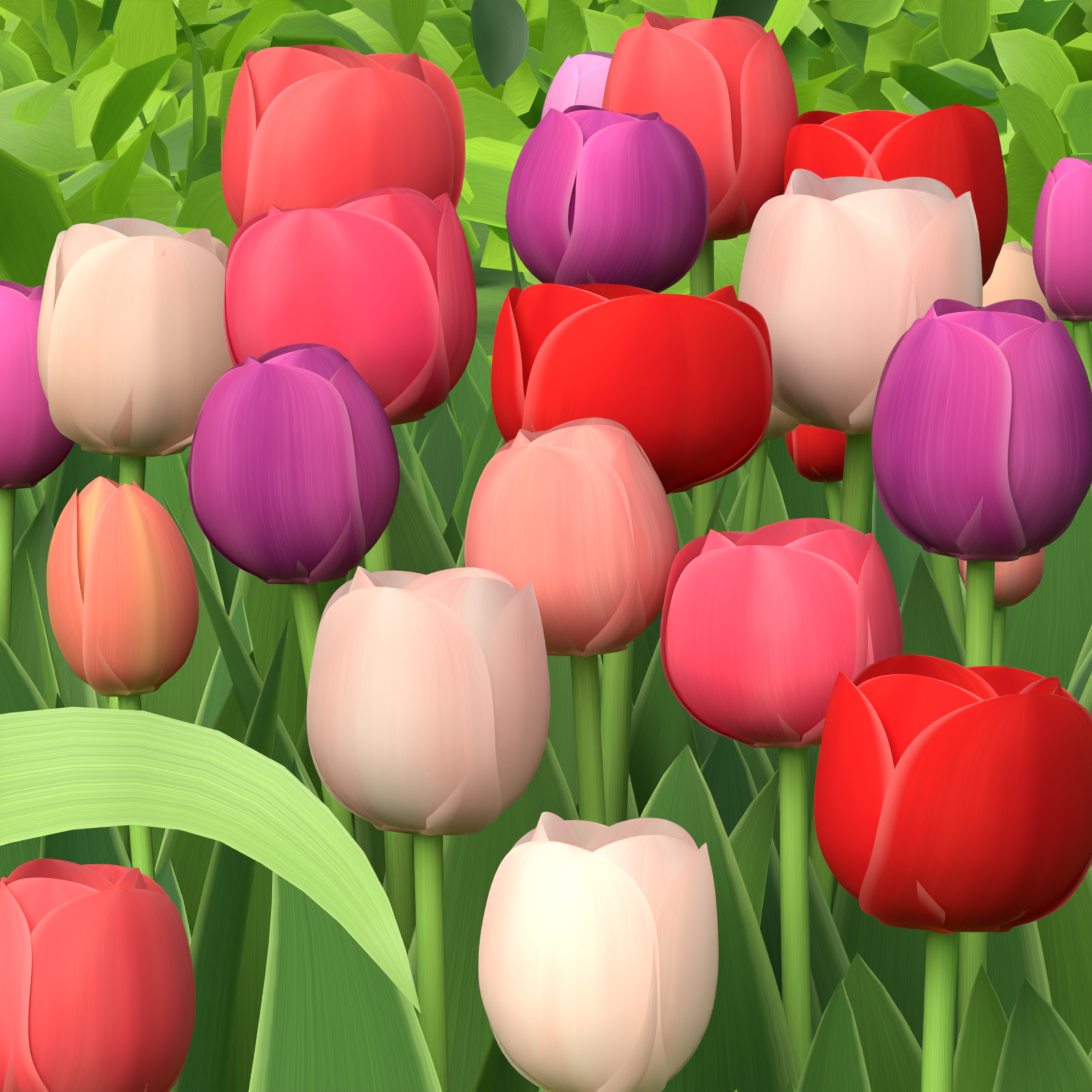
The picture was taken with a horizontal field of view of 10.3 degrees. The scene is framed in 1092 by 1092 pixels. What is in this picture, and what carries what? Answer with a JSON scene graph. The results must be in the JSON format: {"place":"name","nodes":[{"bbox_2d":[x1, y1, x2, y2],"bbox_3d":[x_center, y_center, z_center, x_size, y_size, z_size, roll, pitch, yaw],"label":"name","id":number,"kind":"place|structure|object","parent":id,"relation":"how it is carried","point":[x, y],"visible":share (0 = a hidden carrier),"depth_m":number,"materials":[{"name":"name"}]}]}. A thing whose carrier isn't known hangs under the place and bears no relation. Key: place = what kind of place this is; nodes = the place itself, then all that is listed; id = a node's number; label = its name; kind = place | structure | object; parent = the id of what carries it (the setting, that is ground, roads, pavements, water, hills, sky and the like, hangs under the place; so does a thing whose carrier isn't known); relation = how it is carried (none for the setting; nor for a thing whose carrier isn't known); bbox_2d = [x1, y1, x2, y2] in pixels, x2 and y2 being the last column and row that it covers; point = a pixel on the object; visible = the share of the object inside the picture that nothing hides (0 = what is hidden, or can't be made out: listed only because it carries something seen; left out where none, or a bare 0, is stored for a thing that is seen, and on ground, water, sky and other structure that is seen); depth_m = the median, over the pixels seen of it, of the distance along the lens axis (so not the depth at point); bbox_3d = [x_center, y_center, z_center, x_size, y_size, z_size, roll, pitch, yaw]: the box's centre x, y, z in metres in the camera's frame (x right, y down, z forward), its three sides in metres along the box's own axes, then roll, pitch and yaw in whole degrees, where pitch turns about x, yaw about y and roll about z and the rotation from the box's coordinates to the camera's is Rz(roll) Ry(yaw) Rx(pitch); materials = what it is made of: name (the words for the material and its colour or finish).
{"place":"outdoors","nodes":[
{"label":"outdoors","id":0,"kind":"place"},
{"bbox_2d":[0,859,194,1091],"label":"tulip flower","id":1,"kind":"object","parent":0,"point":[97,987],"visible":1,"depth_m":1.20,"materials":[{"name":"red plant"}]},
{"bbox_2d":[221,45,465,228],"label":"tulip flower","id":2,"kind":"object","parent":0,"point":[317,126],"visible":0.67,"depth_m":1.71,"materials":[{"name":"red plant"}]},
{"bbox_2d":[58,5,808,355],"bbox_3d":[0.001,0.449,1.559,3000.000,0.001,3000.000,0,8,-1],"label":"ground","id":3,"kind":"structure","parent":0,"point":[494,287],"depth_m":6.86,"materials":[{"name":"plant"}]},
{"bbox_2d":[0,488,97,707],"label":"magenta tulip","id":4,"kind":"object","parent":3,"relation":"on","point":[34,542],"depth_m":1.89,"materials":[{"name":"green plant"}]},
{"bbox_2d":[0,280,74,488],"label":"tulip flower","id":5,"kind":"object","parent":4,"relation":"on","point":[36,446],"visible":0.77,"depth_m":1.84,"materials":[{"name":"pink plant"}]},
{"bbox_2d":[0,456,145,880],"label":"stem","id":6,"kind":"object","parent":3,"relation":"on","point":[19,691],"depth_m":1.70,"materials":[{"name":"green plant"}]},
{"bbox_2d":[37,218,232,456],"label":"tulip flower","id":7,"kind":"object","parent":6,"relation":"attached to","point":[133,358],"visible":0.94,"depth_m":1.71,"materials":[{"name":"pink plant"}]},
{"bbox_2d":[39,618,288,1091],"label":"tulip leaf","id":8,"kind":"object","parent":3,"relation":"on","point":[217,943],"depth_m":1.55,"materials":[{"name":"green plant"}]},
{"bbox_2d":[47,476,198,696],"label":"tulip flower","id":9,"kind":"object","parent":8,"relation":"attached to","point":[123,597],"visible":1,"depth_m":1.54,"materials":[{"name":"orange plant"}]},
{"bbox_2d":[0,707,420,1012],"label":"leaf","id":10,"kind":"object","parent":3,"relation":"on","point":[66,769],"visible":1,"depth_m":0.69,"materials":[{"name":"green plant"}]},
{"bbox_2d":[229,556,365,838],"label":"coral tulip","id":11,"kind":"object","parent":3,"relation":"on","point":[269,610],"visible":0.02,"depth_m":1.74,"materials":[{"name":"green plant"}]},
{"bbox_2d":[157,437,505,954],"bbox_3d":[-0.044,0.198,1.658,0.075,0.471,0.105,4,9,29],"label":"pink tulip","id":12,"kind":"object","parent":3,"relation":"on","point":[247,682],"depth_m":1.62,"materials":[{"name":"plant"}]},
{"bbox_2d":[223,187,476,425],"bbox_3d":[-0.053,-0.065,1.655,0.069,0.066,0.070,0,8,-1],"label":"hot pink tulip","id":13,"kind":"object","parent":12,"relation":"attached to","point":[376,288],"visible":0.77,"depth_m":1.63,"materials":[{"name":"pink plant"}]},
{"bbox_2d":[413,834,448,1091],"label":"flower stem","id":14,"kind":"object","parent":3,"relation":"on","point":[430,926],"visible":0.88,"depth_m":1.50,"materials":[{"name":"green plant"}]},
{"bbox_2d":[307,566,549,835],"bbox_3d":[-0.029,0.038,1.494,0.060,0.066,0.058,0,8,-1],"label":"tulip flower","id":15,"kind":"object","parent":14,"relation":"on","point":[428,705],"visible":1,"depth_m":1.47,"materials":[{"name":"plant"}]},
{"bbox_2d":[290,583,578,1091],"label":"stem","id":16,"kind":"object","parent":3,"relation":"on","point":[306,606],"depth_m":1.58,"materials":[{"name":"green plant"}]},
{"bbox_2d":[188,343,399,583],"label":"tulip flower","id":17,"kind":"object","parent":16,"relation":"attached to","point":[294,472],"visible":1,"depth_m":1.56,"materials":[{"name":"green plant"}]},
{"bbox_2d":[354,454,728,886],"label":"leaves","id":18,"kind":"object","parent":3,"relation":"on","point":[419,544],"visible":0.08,"depth_m":1.78,"materials":[{"name":"green plant"}]},
{"bbox_2d":[0,0,1091,363],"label":"ground cover foliage","id":19,"kind":"object","parent":3,"relation":"on","point":[90,90],"visible":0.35,"depth_m":6.32,"materials":[{"name":"green plant"}]},
{"bbox_2d":[14,338,1091,708],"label":"tulip leaves","id":20,"kind":"object","parent":3,"relation":"on","point":[448,448],"visible":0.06,"depth_m":2.33,"materials":[{"name":"green plant"}]},
{"bbox_2d":[478,812,718,1091],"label":"white tulip","id":21,"kind":"object","parent":3,"relation":"on","point":[598,957],"visible":1,"depth_m":1.42,"materials":[{"name":"white plant"}]},
{"bbox_2d":[128,497,1091,1091],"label":"tulip leaves","id":22,"kind":"object","parent":3,"relation":"on","point":[324,1003],"visible":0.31,"depth_m":1.57,"materials":[{"name":"green plant"}]},
{"bbox_2d":[547,639,699,826],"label":"tulip","id":23,"kind":"object","parent":3,"relation":"on","point":[662,735],"depth_m":1.64,"materials":[{"name":"green plant"}]},
{"bbox_2d":[464,418,678,656],"bbox_3d":[0.006,-0.002,1.536,0.054,0.060,0.053,0,8,-1],"label":"tulip flower","id":24,"kind":"object","parent":23,"relation":"on","point":[573,521],"visible":0.9,"depth_m":1.52,"materials":[{"name":"pink plant"}]},
{"bbox_2d":[471,0,777,88],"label":"leaf","id":25,"kind":"object","parent":3,"relation":"on","point":[500,31],"visible":0.73,"depth_m":1.97,"materials":[{"name":"green plant"}]},
{"bbox_2d":[539,655,799,1091],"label":"tulip leaves","id":26,"kind":"object","parent":3,"relation":"on","point":[745,1045],"depth_m":1.51,"materials":[{"name":"plant"}]},
{"bbox_2d":[726,439,788,532],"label":"tulip leaf","id":27,"kind":"object","parent":3,"relation":"on","point":[773,509],"depth_m":2.03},
{"bbox_2d":[644,433,871,914],"bbox_3d":[0.071,0.194,1.708,0.100,0.464,0.092,0,8,-1],"label":"stem","id":28,"kind":"object","parent":3,"relation":"on","point":[857,473],"depth_m":1.67,"materials":[{"name":"green plant"}]},
{"bbox_2d":[779,747,812,1078],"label":"flower stem","id":29,"kind":"object","parent":3,"relation":"on","point":[794,889],"visible":0.88,"depth_m":1.52,"materials":[{"name":"green plant"}]},
{"bbox_2d":[660,518,902,747],"bbox_3d":[0.059,0.022,1.518,0.061,0.057,0.058,0,8,-1],"label":"tulip flower","id":30,"kind":"object","parent":29,"relation":"on","point":[768,632],"visible":0.83,"depth_m":1.50,"materials":[{"name":"pink plant"}]},
{"bbox_2d":[690,561,1091,1061],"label":"stem","id":31,"kind":"object","parent":3,"relation":"on","point":[829,964],"depth_m":1.61,"materials":[{"name":"green plant"}]},
{"bbox_2d":[872,299,1091,561],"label":"tulip flower","id":32,"kind":"object","parent":31,"relation":"on","point":[982,435],"visible":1,"depth_m":1.58,"materials":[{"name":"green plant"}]},
{"bbox_2d":[921,930,959,1091],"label":"flower stem","id":33,"kind":"object","parent":3,"relation":"on","point":[941,962],"visible":0.88,"depth_m":1.46,"materials":[{"name":"green plant"}]},
{"bbox_2d":[814,655,1091,934],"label":"tulip flower","id":34,"kind":"object","parent":33,"relation":"on","point":[950,798],"visible":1,"depth_m":1.43,"materials":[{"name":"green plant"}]},
{"bbox_2d":[872,481,1091,689],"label":"tulip leaf","id":35,"kind":"object","parent":3,"relation":"on","point":[900,551],"depth_m":2.15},
{"bbox_2d":[930,553,1091,865],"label":"tulip","id":36,"kind":"object","parent":3,"relation":"on","point":[945,571],"depth_m":1.78,"materials":[{"name":"green plant"}]},
{"bbox_2d":[992,606,1091,702],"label":"stem","id":37,"kind":"object","parent":3,"relation":"on","point":[999,618],"depth_m":2.05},
{"bbox_2d":[959,547,1044,606],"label":"tulip flower","id":38,"kind":"object","parent":37,"relation":"on","point":[1017,581],"visible":0.25,"depth_m":2.04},
{"bbox_2d":[541,51,612,119],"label":"tulip flower","id":39,"kind":"object","parent":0,"point":[580,79],"visible":0.27,"depth_m":1.86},
{"bbox_2d":[506,105,708,292],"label":"tulip flower","id":40,"kind":"object","parent":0,"point":[598,195],"visible":0.88,"depth_m":1.70,"materials":[{"name":"purple plant"}]},
{"bbox_2d":[504,210,716,705],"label":"tulip leaves","id":41,"kind":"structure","parent":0,"point":[702,285],"depth_m":1.81,"materials":[{"name":"green plant"}]},
{"bbox_2d":[602,12,798,240],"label":"tulip flower","id":42,"kind":"object","parent":41,"relation":"on","point":[719,93],"visible":0.62,"depth_m":1.77,"materials":[{"name":"red plant"}]},
{"bbox_2d":[491,283,772,494],"bbox_3d":[0.022,-0.042,1.609,0.074,0.058,0.075,0,8,-1],"label":"tulip flower","id":43,"kind":"object","parent":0,"point":[679,387],"visible":0.77,"depth_m":1.58,"materials":[{"name":"red plant"}]},
{"bbox_2d":[764,405,800,439],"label":"tulip flower","id":44,"kind":"object","parent":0,"point":[781,424],"visible":0.19,"depth_m":1.97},
{"bbox_2d":[785,424,845,481],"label":"tulip flower","id":45,"kind":"object","parent":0,"point":[816,454],"visible":0.35,"depth_m":2.04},
{"bbox_2d":[824,481,841,521],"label":"stem","id":46,"kind":"object","parent":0,"point":[833,494],"visible":0.15,"depth_m":2.05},
{"bbox_2d":[738,169,982,433],"bbox_3d":[0.086,-0.067,1.656,0.066,0.072,0.068,0,8,-1],"label":"tulip flower","id":47,"kind":"object","parent":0,"point":[846,283],"visible":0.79,"depth_m":1.63,"materials":[{"name":"pink plant"}]},
{"bbox_2d":[783,103,1007,285],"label":"tulip flower","id":48,"kind":"object","parent":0,"point":[956,149],"visible":0.44,"depth_m":1.75,"materials":[{"name":"red plant"}]},
{"bbox_2d":[983,241,1056,320],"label":"tulip flower","id":49,"kind":"object","parent":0,"point":[1013,276],"visible":0.17,"depth_m":2.08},
{"bbox_2d":[1072,321,1091,497],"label":"stem","id":50,"kind":"object","parent":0,"point":[1082,336],"visible":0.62,"depth_m":1.95,"materials":[{"name":"green plant"}]},
{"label":"magenta tulip","id":51,"kind":"object","parent":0,"visible":0},
{"bbox_2d":[1032,158,1091,321],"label":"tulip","id":52,"kind":"object","parent":51,"relation":"on","point":[1062,247],"visible":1,"depth_m":1.94,"materials":[{"name":"pink plant"}]}
]}

